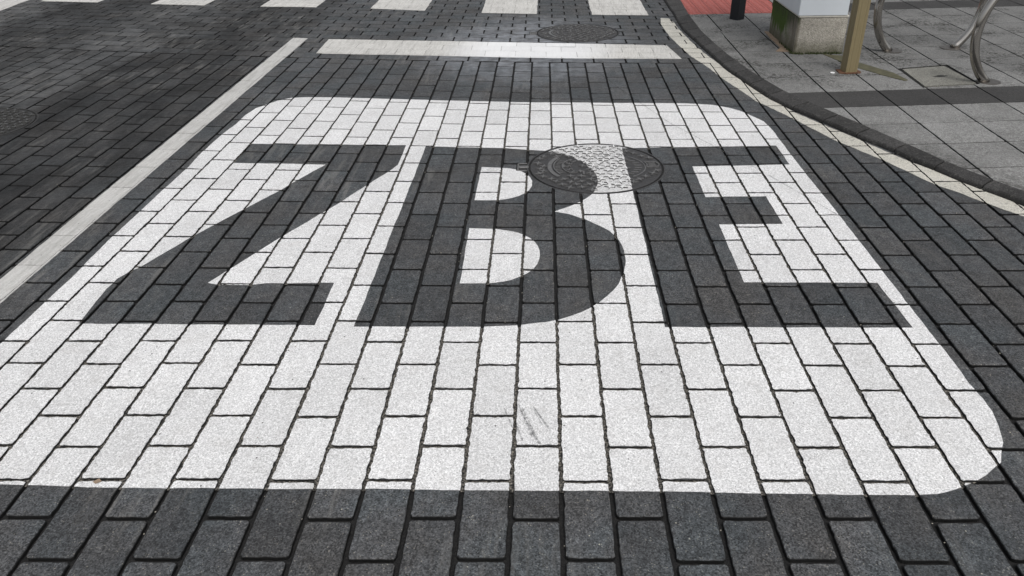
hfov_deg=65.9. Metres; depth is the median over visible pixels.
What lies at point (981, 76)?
bicycle rack
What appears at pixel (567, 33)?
manhole cover
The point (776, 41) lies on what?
mortar fillet
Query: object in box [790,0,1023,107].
pavement band
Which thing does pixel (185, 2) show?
crossing stripe
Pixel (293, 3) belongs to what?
crossing stripe
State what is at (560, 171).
manhole cover
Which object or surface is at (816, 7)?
utility cabinet
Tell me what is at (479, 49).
stop line
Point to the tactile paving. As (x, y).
(706, 7)
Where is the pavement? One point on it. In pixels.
(976, 135)
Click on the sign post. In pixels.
(855, 34)
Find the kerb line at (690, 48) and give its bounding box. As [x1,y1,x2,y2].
[661,18,1023,215]
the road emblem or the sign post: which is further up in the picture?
the sign post
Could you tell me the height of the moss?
0.020 m
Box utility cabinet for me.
[778,0,849,15]
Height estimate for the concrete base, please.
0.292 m
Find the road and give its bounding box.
[0,0,1023,575]
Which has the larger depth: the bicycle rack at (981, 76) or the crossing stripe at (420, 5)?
the crossing stripe at (420, 5)
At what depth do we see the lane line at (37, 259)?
3.64 m
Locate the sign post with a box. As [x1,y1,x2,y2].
[836,0,870,73]
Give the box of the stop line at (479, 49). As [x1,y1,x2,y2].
[317,39,680,58]
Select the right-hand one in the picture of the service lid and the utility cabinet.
the service lid
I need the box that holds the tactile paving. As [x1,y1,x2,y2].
[681,0,771,14]
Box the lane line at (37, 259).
[0,38,307,303]
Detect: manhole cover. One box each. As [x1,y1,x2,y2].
[0,108,38,135]
[517,143,670,195]
[530,24,622,42]
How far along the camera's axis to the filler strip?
4.99 m
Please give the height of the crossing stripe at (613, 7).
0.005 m
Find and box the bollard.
[730,0,745,19]
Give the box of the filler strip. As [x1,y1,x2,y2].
[823,54,906,80]
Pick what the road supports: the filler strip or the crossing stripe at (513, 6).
the crossing stripe at (513, 6)
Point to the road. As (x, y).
(98, 88)
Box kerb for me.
[663,0,1023,205]
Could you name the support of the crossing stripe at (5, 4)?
on the road
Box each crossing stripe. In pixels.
[0,0,27,10]
[42,0,102,1]
[152,0,213,4]
[260,0,324,6]
[371,0,431,10]
[482,0,537,13]
[588,0,647,15]
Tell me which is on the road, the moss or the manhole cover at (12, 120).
the manhole cover at (12, 120)
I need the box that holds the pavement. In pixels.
[689,0,1023,190]
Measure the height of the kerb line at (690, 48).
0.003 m
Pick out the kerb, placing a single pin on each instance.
(689, 27)
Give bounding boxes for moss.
[779,40,842,54]
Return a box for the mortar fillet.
[764,31,793,54]
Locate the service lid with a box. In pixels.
[902,66,975,86]
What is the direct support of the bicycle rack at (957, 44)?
on the pavement
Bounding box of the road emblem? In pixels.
[0,97,1002,496]
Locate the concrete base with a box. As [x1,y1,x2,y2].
[769,0,848,53]
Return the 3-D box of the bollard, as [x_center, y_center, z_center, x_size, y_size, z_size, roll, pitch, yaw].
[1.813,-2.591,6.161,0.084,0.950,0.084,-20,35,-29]
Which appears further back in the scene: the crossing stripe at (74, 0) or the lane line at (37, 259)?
the crossing stripe at (74, 0)
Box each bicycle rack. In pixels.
[873,0,987,52]
[969,0,1000,84]

